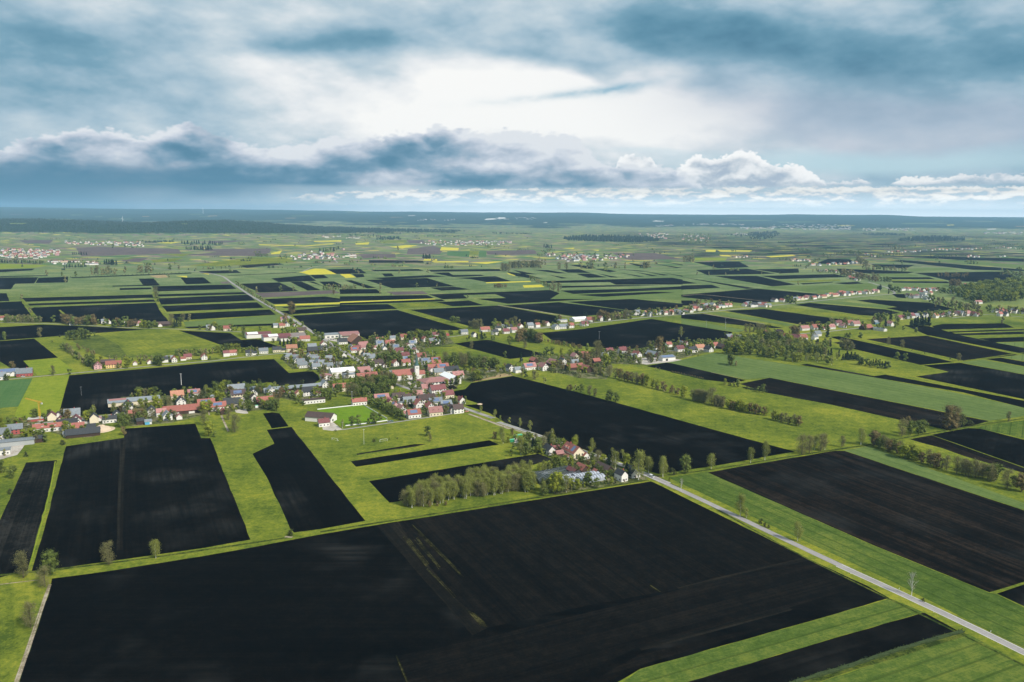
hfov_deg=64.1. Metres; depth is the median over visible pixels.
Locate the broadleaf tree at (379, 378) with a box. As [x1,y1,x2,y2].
[375,374,384,387]
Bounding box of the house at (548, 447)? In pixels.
[543,443,555,454]
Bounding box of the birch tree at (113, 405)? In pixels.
[110,402,118,410]
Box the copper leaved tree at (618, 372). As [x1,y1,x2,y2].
[616,368,622,378]
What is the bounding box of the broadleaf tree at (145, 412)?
[140,409,149,418]
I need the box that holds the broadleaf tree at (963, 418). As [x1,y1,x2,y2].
[959,413,967,425]
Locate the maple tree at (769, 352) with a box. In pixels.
[768,348,772,356]
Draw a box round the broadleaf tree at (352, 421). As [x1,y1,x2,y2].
[348,416,354,424]
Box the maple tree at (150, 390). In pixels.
[146,387,153,395]
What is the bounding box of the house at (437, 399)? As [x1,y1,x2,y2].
[428,396,442,405]
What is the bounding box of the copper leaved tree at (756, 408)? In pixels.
[753,404,758,413]
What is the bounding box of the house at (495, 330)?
[491,328,498,334]
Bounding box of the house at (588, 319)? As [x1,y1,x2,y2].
[585,316,592,321]
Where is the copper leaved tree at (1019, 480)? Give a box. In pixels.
[1013,472,1023,491]
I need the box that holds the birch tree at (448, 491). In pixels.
[445,481,452,499]
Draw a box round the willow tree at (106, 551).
[98,539,116,564]
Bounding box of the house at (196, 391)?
[187,388,199,396]
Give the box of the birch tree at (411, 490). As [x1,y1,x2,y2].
[406,489,416,507]
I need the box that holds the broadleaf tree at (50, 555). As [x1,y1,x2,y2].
[37,547,61,576]
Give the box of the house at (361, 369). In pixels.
[357,366,370,372]
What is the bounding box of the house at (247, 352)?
[245,349,253,355]
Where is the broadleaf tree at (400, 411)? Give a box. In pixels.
[396,408,404,419]
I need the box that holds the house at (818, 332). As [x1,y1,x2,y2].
[812,330,821,335]
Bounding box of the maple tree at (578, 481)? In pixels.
[573,478,582,489]
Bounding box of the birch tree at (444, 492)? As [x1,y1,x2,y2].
[440,486,446,500]
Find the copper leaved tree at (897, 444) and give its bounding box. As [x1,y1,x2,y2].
[893,442,900,453]
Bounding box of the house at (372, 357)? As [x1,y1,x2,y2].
[366,354,374,361]
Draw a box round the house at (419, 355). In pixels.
[415,352,425,359]
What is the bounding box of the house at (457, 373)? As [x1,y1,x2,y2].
[451,370,463,377]
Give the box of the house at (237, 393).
[229,389,245,398]
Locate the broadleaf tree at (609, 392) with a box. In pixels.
[605,389,612,401]
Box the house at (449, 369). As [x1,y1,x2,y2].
[444,365,459,373]
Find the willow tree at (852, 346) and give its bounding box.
[849,341,855,350]
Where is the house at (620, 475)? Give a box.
[614,468,627,481]
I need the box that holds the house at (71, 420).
[56,417,77,425]
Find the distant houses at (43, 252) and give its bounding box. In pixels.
[0,217,1022,307]
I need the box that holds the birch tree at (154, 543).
[149,539,161,557]
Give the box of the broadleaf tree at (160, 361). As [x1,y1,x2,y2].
[158,355,164,365]
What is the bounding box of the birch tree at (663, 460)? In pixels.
[658,456,668,474]
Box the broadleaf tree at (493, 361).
[488,356,495,367]
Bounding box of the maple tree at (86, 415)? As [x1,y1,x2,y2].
[80,409,89,419]
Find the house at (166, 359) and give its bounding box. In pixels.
[162,356,167,362]
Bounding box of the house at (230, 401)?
[223,396,240,407]
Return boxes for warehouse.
[0,436,34,446]
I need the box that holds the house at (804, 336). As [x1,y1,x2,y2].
[799,334,808,339]
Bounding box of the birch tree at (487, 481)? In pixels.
[483,476,491,494]
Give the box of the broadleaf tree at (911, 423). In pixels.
[905,420,917,434]
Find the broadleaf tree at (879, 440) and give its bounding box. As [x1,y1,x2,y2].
[876,437,884,447]
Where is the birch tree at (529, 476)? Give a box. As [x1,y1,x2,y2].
[524,470,531,491]
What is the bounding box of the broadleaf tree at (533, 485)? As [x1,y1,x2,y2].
[526,475,536,492]
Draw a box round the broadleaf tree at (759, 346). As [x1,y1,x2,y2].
[757,344,761,352]
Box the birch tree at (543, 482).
[539,480,546,490]
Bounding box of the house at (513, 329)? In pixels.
[510,326,517,332]
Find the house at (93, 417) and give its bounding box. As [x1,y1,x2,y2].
[89,412,98,422]
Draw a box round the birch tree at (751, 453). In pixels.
[746,447,754,462]
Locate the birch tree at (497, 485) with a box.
[490,475,499,492]
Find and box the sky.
[0,0,1023,216]
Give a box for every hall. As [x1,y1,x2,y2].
[107,395,159,406]
[245,331,271,338]
[261,333,290,340]
[273,383,321,390]
[329,366,355,375]
[439,371,460,383]
[569,316,585,321]
[657,354,675,360]
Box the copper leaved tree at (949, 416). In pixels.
[939,402,961,429]
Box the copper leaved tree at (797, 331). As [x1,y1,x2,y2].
[795,327,799,333]
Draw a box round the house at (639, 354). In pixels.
[632,350,642,356]
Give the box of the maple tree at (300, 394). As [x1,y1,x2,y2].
[296,390,302,398]
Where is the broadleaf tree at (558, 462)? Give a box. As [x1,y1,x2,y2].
[553,456,564,467]
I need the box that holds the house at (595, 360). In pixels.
[592,358,600,363]
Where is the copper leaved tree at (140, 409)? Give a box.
[137,407,147,416]
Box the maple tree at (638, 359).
[636,357,642,363]
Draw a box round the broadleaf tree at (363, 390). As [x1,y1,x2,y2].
[361,386,367,396]
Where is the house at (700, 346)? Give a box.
[694,344,704,349]
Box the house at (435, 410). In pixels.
[426,406,442,416]
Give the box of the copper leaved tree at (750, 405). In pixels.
[748,402,754,413]
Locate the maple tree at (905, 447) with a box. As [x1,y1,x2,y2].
[899,442,911,458]
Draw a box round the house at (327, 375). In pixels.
[319,373,332,379]
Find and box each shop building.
[324,332,339,337]
[338,331,359,337]
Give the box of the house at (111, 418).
[102,414,116,423]
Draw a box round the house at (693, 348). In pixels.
[688,346,697,352]
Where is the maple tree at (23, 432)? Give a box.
[19,429,28,436]
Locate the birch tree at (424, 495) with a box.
[418,486,429,504]
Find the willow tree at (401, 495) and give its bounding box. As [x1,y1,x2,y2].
[398,490,407,505]
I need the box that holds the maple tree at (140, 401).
[137,398,143,407]
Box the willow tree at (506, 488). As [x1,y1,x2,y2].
[503,479,511,491]
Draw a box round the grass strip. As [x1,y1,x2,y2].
[790,628,964,681]
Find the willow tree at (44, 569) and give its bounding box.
[34,565,52,586]
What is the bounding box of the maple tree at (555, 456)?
[551,454,559,467]
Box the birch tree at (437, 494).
[434,487,440,503]
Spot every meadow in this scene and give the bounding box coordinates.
[0,264,46,268]
[0,580,49,681]
[14,375,68,419]
[20,299,34,315]
[24,358,75,374]
[28,461,55,569]
[74,335,154,357]
[99,330,211,355]
[152,258,181,261]
[152,292,172,319]
[165,253,193,255]
[188,257,295,265]
[344,359,357,364]
[379,240,406,242]
[389,302,466,328]
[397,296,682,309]
[469,250,478,254]
[695,257,727,260]
[772,307,870,319]
[788,279,839,282]
[831,327,922,337]
[851,338,953,361]
[892,280,942,280]
[896,440,1023,482]
[933,336,1023,354]
[964,353,1016,360]
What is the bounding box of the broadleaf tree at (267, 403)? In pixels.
[264,400,270,409]
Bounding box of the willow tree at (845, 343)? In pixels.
[843,340,849,350]
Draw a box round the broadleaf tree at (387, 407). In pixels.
[385,404,391,413]
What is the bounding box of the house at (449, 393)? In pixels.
[441,389,454,398]
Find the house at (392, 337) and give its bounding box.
[389,335,395,339]
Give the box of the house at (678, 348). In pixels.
[674,345,684,351]
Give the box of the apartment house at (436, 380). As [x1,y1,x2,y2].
[417,377,451,384]
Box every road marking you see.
[836,566,1022,654]
[844,565,1022,648]
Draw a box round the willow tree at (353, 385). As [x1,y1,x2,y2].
[349,382,359,396]
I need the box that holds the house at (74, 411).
[63,407,80,416]
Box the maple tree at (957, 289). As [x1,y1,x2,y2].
[955,287,962,294]
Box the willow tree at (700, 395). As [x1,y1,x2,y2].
[698,389,704,401]
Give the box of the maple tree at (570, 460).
[567,454,573,465]
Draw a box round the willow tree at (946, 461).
[943,455,951,469]
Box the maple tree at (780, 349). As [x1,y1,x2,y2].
[777,346,785,354]
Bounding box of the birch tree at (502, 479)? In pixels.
[499,476,506,490]
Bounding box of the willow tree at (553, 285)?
[551,280,556,289]
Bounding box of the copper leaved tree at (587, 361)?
[582,354,592,365]
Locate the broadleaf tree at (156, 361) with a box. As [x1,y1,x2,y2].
[153,352,162,364]
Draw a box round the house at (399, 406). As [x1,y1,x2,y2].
[396,403,406,410]
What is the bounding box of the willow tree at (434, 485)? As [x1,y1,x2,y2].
[428,481,439,498]
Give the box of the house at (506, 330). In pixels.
[501,328,509,333]
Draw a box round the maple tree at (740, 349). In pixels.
[736,342,744,354]
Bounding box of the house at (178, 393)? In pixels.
[170,390,183,399]
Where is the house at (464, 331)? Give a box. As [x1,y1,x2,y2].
[460,329,467,333]
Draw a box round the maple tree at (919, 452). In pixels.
[912,448,921,460]
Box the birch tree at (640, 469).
[628,449,646,479]
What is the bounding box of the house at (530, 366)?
[521,362,536,369]
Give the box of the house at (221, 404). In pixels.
[210,401,226,410]
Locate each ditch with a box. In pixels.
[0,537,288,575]
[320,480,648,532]
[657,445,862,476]
[661,478,1023,665]
[862,418,1023,445]
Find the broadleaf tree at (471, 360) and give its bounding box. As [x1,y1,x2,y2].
[468,355,476,366]
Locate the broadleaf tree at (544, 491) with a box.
[541,484,548,495]
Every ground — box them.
[0,207,1023,681]
[0,424,26,437]
[0,445,23,458]
[24,390,318,437]
[235,409,247,413]
[281,345,372,381]
[322,422,341,430]
[355,335,512,402]
[370,380,450,419]
[511,436,646,493]
[535,338,727,378]
[636,357,679,364]
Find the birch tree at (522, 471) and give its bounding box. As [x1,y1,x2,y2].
[520,469,524,485]
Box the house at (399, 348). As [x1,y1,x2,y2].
[394,347,403,351]
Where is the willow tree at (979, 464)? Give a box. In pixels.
[970,459,982,477]
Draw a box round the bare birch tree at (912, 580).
[908,571,917,595]
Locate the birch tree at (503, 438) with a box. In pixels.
[500,432,505,442]
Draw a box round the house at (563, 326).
[558,323,568,328]
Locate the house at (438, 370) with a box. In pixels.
[433,367,443,374]
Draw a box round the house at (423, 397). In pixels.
[417,393,435,402]
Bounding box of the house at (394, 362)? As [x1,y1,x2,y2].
[391,359,398,365]
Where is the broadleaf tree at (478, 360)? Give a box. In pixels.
[475,356,481,366]
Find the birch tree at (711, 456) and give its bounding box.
[706,453,715,467]
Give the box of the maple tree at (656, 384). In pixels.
[653,379,659,388]
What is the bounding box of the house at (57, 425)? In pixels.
[32,422,64,431]
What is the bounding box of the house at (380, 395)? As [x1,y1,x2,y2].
[373,393,389,398]
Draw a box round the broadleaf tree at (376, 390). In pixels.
[372,386,380,393]
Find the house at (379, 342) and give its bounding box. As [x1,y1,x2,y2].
[375,340,383,345]
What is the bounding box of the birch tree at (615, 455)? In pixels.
[610,450,619,468]
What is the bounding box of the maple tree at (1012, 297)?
[1008,292,1015,300]
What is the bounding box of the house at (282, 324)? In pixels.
[278,322,285,327]
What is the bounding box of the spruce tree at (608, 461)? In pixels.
[606,454,612,466]
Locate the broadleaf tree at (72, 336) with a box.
[69,329,77,339]
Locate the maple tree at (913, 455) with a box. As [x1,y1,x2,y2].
[910,448,921,460]
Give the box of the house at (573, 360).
[570,358,578,363]
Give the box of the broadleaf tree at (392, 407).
[389,404,395,414]
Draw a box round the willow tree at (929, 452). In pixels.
[924,448,932,463]
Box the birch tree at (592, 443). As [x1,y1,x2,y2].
[590,438,595,450]
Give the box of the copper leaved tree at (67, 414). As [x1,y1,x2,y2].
[62,408,71,418]
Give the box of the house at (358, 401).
[351,397,366,405]
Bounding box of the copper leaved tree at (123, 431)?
[120,426,126,434]
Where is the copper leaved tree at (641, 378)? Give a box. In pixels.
[638,372,645,383]
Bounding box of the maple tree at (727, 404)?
[724,398,732,408]
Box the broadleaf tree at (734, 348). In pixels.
[732,340,738,353]
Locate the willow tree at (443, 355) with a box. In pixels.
[441,351,448,361]
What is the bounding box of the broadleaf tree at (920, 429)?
[913,421,925,434]
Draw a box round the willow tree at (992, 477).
[987,463,998,481]
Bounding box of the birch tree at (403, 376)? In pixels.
[400,374,405,386]
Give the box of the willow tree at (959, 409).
[952,405,965,428]
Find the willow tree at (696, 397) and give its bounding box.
[694,389,700,401]
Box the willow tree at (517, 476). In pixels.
[514,473,522,490]
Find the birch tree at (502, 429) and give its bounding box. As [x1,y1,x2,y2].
[497,427,504,439]
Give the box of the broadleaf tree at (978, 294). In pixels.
[973,292,982,299]
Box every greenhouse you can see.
[562,472,580,481]
[572,471,605,483]
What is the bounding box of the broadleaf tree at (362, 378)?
[357,376,364,385]
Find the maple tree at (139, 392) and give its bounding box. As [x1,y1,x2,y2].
[136,388,141,396]
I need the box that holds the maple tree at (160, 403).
[156,398,163,407]
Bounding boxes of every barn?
[0,368,15,375]
[65,426,100,438]
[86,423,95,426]
[100,359,114,364]
[158,321,170,325]
[163,403,208,414]
[256,396,272,404]
[302,397,325,403]
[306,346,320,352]
[347,333,365,343]
[546,358,559,366]
[564,363,582,369]
[579,364,592,372]
[594,461,613,474]
[645,350,659,357]
[859,324,872,329]
[873,327,886,331]
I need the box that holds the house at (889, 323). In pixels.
[886,320,894,325]
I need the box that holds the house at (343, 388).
[332,383,349,391]
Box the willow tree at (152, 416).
[148,407,154,418]
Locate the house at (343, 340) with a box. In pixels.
[337,337,347,344]
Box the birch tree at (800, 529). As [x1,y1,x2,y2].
[791,520,804,540]
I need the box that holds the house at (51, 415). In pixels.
[47,410,56,420]
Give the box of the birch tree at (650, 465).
[645,456,653,472]
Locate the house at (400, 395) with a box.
[390,391,404,400]
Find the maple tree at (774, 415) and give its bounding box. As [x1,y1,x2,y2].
[771,409,778,419]
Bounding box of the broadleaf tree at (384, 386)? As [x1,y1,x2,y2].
[380,382,386,392]
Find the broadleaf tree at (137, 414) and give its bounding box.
[134,412,142,420]
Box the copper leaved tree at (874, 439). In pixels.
[870,433,882,445]
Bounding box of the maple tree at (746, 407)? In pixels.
[743,404,748,412]
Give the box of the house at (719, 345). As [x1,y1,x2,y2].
[716,343,724,348]
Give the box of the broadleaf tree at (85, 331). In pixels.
[81,329,88,338]
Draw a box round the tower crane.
[26,398,42,421]
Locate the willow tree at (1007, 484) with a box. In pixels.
[1000,468,1013,488]
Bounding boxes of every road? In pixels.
[0,322,235,331]
[6,361,206,379]
[156,268,300,324]
[213,347,328,360]
[289,316,398,384]
[342,413,452,429]
[396,385,494,417]
[497,422,669,482]
[536,282,895,327]
[643,472,854,571]
[837,566,1023,654]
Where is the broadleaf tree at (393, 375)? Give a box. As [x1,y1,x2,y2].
[390,373,397,385]
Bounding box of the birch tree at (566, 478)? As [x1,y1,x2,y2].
[561,474,571,491]
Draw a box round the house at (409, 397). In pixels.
[401,395,415,403]
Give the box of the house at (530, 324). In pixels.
[526,322,533,327]
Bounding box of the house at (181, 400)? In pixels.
[175,396,185,404]
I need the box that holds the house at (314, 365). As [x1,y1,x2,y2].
[311,363,320,368]
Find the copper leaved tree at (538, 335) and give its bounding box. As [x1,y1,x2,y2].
[535,332,544,342]
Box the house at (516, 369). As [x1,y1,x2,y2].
[513,366,521,372]
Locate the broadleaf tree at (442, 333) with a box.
[438,330,446,340]
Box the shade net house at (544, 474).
[534,465,567,483]
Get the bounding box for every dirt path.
[14,584,49,681]
[17,584,50,681]
[220,415,228,431]
[469,414,510,428]
[498,305,570,317]
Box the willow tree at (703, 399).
[702,391,709,402]
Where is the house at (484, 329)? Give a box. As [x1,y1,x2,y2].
[479,326,489,331]
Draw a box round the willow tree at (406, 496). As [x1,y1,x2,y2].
[404,491,409,506]
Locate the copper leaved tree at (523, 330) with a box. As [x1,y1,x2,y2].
[519,327,528,340]
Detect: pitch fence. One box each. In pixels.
[317,405,352,409]
[346,420,387,425]
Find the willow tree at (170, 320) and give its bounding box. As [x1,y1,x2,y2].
[166,314,173,327]
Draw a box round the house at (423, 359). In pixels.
[420,357,429,363]
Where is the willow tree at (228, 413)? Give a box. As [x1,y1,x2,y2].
[226,408,230,420]
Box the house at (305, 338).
[299,335,309,340]
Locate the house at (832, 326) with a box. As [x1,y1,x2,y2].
[826,324,835,328]
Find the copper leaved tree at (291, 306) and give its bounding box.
[287,301,295,314]
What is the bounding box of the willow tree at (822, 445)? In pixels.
[816,433,827,450]
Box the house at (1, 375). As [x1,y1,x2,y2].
[0,371,5,379]
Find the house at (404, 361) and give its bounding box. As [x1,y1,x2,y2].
[401,358,410,365]
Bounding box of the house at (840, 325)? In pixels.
[838,322,846,327]
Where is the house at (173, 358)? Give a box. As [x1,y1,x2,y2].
[171,356,176,362]
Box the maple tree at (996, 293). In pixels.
[991,290,998,300]
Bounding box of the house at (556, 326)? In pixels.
[551,323,559,329]
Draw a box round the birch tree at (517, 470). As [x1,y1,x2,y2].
[515,467,521,486]
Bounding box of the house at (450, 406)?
[448,404,452,412]
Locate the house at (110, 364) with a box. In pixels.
[105,360,121,367]
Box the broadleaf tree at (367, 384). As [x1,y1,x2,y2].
[361,381,372,394]
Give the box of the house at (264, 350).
[258,347,268,353]
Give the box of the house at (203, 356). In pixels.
[200,353,207,359]
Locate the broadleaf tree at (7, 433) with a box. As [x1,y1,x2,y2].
[3,428,13,438]
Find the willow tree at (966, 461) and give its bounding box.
[961,458,972,475]
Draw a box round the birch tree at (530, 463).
[528,460,532,469]
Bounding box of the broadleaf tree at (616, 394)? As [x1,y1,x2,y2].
[613,392,619,401]
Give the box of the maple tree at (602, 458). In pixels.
[599,454,606,462]
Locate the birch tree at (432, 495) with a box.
[429,489,435,501]
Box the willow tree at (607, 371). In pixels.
[605,365,613,376]
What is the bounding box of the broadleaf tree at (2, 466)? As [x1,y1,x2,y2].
[0,460,5,472]
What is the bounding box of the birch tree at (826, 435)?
[822,433,830,448]
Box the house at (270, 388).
[266,385,275,394]
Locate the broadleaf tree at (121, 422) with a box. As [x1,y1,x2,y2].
[115,414,126,427]
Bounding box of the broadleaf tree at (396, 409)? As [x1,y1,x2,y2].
[393,407,398,416]
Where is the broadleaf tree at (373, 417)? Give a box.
[369,411,378,423]
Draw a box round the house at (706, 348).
[703,345,712,351]
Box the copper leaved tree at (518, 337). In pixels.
[515,329,522,341]
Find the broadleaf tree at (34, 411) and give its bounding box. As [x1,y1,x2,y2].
[29,408,39,417]
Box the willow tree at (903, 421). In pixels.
[897,418,908,436]
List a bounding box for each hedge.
[382,365,413,369]
[671,371,703,378]
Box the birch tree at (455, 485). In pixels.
[451,480,460,497]
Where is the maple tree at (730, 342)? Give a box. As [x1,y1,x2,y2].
[724,340,734,352]
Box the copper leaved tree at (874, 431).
[868,429,882,443]
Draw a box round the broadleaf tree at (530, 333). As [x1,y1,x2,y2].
[526,329,533,339]
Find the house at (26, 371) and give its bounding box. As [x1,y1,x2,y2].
[16,367,32,376]
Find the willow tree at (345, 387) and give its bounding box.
[344,383,348,395]
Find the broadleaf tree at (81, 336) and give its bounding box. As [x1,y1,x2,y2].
[77,328,85,338]
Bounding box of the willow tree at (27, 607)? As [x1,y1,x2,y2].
[19,600,37,628]
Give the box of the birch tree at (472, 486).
[469,479,474,495]
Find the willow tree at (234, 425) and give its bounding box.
[228,413,241,431]
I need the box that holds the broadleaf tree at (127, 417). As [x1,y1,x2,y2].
[123,414,130,425]
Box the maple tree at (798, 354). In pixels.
[793,353,801,361]
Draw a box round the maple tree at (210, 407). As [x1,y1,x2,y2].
[207,401,213,410]
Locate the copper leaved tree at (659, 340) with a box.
[654,336,664,350]
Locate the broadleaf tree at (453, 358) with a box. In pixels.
[450,354,459,365]
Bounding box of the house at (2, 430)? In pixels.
[0,427,11,439]
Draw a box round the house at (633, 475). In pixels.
[624,464,639,477]
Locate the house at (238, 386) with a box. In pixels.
[226,383,244,388]
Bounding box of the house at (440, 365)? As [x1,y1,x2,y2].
[435,363,448,367]
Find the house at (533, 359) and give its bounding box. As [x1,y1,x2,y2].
[529,356,538,362]
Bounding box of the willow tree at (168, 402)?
[166,396,172,405]
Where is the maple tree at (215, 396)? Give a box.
[212,390,219,400]
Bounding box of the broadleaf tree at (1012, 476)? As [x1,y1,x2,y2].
[1010,475,1016,484]
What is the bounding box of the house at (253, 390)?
[248,388,257,395]
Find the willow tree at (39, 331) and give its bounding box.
[36,327,41,336]
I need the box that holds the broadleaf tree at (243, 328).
[241,325,245,335]
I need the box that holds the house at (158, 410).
[156,407,165,416]
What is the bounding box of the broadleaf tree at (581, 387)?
[577,383,584,392]
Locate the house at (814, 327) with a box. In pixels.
[810,323,819,329]
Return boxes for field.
[0,269,32,271]
[0,275,47,276]
[0,277,37,288]
[0,293,8,300]
[0,301,31,316]
[0,325,144,339]
[0,339,57,367]
[0,378,31,407]
[0,460,56,576]
[19,240,52,243]
[19,481,888,681]
[22,294,153,301]
[29,299,154,305]
[31,303,166,325]
[32,424,249,570]
[36,277,67,282]
[59,359,318,415]
[70,273,190,277]
[76,247,180,255]
[112,285,159,286]
[116,439,125,550]
[120,258,146,261]
[120,287,150,289]
[139,278,158,284]
[152,275,166,277]
[152,285,235,290]
[158,292,245,296]
[158,295,254,304]
[162,302,263,311]
[169,309,274,319]
[179,330,275,347]
[181,277,209,283]
[184,315,279,326]
[186,323,272,327]
[190,248,270,255]
[199,270,240,273]
[208,240,242,242]
[227,272,296,275]
[240,263,280,267]
[242,282,297,291]
[253,427,364,531]
[256,290,339,297]
[259,243,333,245]
[263,412,287,427]
[265,296,340,303]
[271,275,315,281]
[275,302,339,305]
[280,306,339,313]
[283,305,339,307]
[291,282,318,290]
[293,310,461,339]
[300,269,334,274]
[311,275,327,278]
[314,240,340,241]
[318,405,386,425]
[320,281,340,287]
[328,269,350,273]
[339,289,380,293]
[340,295,432,300]
[340,299,426,302]
[340,299,443,304]
[340,304,396,310]
[341,274,353,277]
[345,280,374,287]
[346,269,365,273]
[351,440,498,466]
[353,274,363,277]
[357,444,423,454]
[359,254,395,257]
[367,278,451,287]
[369,260,423,262]
[369,454,549,502]
[372,269,422,270]
[376,275,444,278]
[378,482,802,626]
[378,522,488,634]
[388,291,426,294]
[392,245,417,248]
[399,560,862,681]
[407,240,424,242]
[407,246,442,253]
[413,306,560,325]
[429,269,500,271]
[429,290,586,303]
[432,261,467,261]
[432,287,466,290]
[436,272,483,276]
[438,300,484,305]
[440,247,458,249]
[447,251,469,256]
[454,376,794,473]
[455,340,540,358]
[462,276,508,281]
[469,261,502,263]
[474,373,512,381]
[479,251,485,256]
[486,250,536,254]
[486,281,530,282]
[504,302,623,316]
[508,272,541,278]
[523,285,543,287]
[538,270,562,272]
[543,278,682,284]
[543,319,731,348]
[551,286,682,298]
[561,285,656,287]
[562,269,589,272]
[564,286,680,293]
[572,299,681,310]
[578,274,602,277]
[584,292,674,296]
[592,620,793,681]
[613,253,679,259]
[624,599,921,681]
[639,608,791,649]
[648,363,744,382]
[668,353,1023,420]
[668,472,1023,648]
[678,558,806,589]
[681,280,692,283]
[681,285,719,289]
[681,289,822,302]
[681,300,698,305]
[681,314,780,327]
[681,319,744,331]
[684,277,750,288]
[689,613,956,681]
[695,262,747,267]
[697,269,774,274]
[708,451,1023,591]
[709,312,793,325]
[715,247,755,247]
[717,276,795,285]
[718,250,751,251]
[726,220,772,220]
[728,309,842,324]
[741,378,986,429]
[755,269,798,272]
[765,274,843,278]
[767,255,794,256]
[768,252,812,253]
[768,283,876,292]
[777,242,810,242]
[795,245,826,245]
[797,303,898,315]
[801,282,831,283]
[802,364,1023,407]
[816,301,891,307]
[818,259,856,263]
[822,634,1023,681]
[832,336,950,364]
[837,269,911,273]
[838,282,862,283]
[844,446,1023,509]
[857,299,952,312]
[868,336,1015,360]
[872,264,912,267]
[875,274,919,276]
[885,283,948,286]
[888,277,932,278]
[890,260,1023,270]
[892,281,948,282]
[892,294,905,297]
[901,223,946,223]
[902,256,1023,261]
[902,258,1023,268]
[905,325,1023,353]
[908,268,956,270]
[911,435,1023,471]
[916,363,1023,398]
[917,271,1011,281]
[933,323,1013,329]
[933,428,1023,466]
[949,329,1023,332]
[958,332,1023,334]
[960,231,1005,231]
[961,359,1023,373]
[976,420,1023,437]
[979,337,1023,341]
[988,358,1023,365]
[997,585,1023,605]
[1000,342,1023,346]
[1003,355,1023,360]
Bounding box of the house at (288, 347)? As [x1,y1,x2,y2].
[285,344,297,351]
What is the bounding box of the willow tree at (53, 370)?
[49,365,54,374]
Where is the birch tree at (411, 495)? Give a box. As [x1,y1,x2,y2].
[406,492,417,507]
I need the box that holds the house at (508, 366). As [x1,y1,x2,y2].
[505,363,513,371]
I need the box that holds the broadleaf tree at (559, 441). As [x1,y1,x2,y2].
[553,437,562,446]
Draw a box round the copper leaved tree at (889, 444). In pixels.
[885,438,893,450]
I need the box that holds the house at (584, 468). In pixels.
[576,462,589,471]
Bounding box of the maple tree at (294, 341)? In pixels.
[291,336,296,343]
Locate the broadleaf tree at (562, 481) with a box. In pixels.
[558,480,565,491]
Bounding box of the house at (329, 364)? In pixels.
[323,362,332,368]
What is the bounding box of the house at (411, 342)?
[408,340,415,344]
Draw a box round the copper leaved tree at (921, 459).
[918,452,925,463]
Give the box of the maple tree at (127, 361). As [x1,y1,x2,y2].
[122,356,130,367]
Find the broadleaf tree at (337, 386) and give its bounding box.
[333,383,339,392]
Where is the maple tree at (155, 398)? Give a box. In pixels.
[149,395,159,406]
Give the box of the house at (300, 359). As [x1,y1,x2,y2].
[296,357,304,362]
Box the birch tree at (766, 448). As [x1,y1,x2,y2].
[762,440,770,457]
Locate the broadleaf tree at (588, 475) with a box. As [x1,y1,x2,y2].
[582,471,593,485]
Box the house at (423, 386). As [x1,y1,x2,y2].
[420,383,431,391]
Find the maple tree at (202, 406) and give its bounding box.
[196,400,208,411]
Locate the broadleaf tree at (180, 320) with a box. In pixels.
[176,317,183,326]
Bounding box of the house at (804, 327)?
[799,325,809,330]
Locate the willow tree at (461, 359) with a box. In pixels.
[459,355,464,365]
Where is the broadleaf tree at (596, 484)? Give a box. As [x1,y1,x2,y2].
[592,477,599,487]
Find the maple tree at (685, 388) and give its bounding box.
[680,386,687,396]
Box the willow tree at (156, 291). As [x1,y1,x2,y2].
[153,286,158,297]
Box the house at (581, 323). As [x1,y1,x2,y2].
[579,321,588,325]
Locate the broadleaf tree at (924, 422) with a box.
[918,418,929,432]
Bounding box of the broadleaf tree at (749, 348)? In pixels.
[746,344,754,354]
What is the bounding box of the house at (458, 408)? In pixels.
[452,403,464,413]
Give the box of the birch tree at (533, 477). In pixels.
[531,472,537,486]
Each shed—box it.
[33,435,43,442]
[136,417,144,424]
[176,413,182,419]
[220,407,225,414]
[290,332,305,338]
[554,449,564,457]
[554,470,580,474]
[582,452,589,459]
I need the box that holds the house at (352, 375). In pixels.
[341,372,354,377]
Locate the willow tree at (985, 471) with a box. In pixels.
[982,464,990,478]
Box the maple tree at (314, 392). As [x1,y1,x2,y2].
[312,386,317,395]
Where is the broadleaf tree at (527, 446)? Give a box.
[522,440,533,454]
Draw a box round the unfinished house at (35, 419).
[27,416,46,421]
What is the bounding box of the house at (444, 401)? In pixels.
[439,399,452,405]
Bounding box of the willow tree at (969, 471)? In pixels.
[963,462,974,476]
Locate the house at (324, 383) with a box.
[320,379,329,387]
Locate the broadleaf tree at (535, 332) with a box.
[531,330,537,341]
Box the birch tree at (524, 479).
[520,474,528,490]
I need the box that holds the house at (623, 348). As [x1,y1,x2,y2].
[617,346,626,353]
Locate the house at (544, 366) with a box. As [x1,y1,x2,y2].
[538,362,548,370]
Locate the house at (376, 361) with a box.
[374,359,382,366]
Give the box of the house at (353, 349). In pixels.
[350,346,358,352]
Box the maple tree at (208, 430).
[202,419,215,435]
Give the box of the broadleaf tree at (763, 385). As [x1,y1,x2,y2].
[760,383,765,392]
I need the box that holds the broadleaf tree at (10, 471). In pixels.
[5,464,17,477]
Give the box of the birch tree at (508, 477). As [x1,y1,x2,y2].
[505,473,511,489]
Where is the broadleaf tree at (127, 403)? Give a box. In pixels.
[124,401,131,409]
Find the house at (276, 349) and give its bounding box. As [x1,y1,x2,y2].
[272,346,281,352]
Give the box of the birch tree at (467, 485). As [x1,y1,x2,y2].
[461,480,470,497]
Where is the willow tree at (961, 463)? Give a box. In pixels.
[958,461,965,474]
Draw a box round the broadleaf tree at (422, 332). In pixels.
[420,330,426,337]
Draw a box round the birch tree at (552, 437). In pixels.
[549,433,555,444]
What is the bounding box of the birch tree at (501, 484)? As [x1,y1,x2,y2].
[498,481,503,493]
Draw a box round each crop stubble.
[396,655,407,681]
[419,533,460,574]
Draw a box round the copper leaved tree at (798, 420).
[795,415,802,425]
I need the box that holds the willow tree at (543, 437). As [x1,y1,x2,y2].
[540,435,548,445]
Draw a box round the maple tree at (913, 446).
[908,443,916,458]

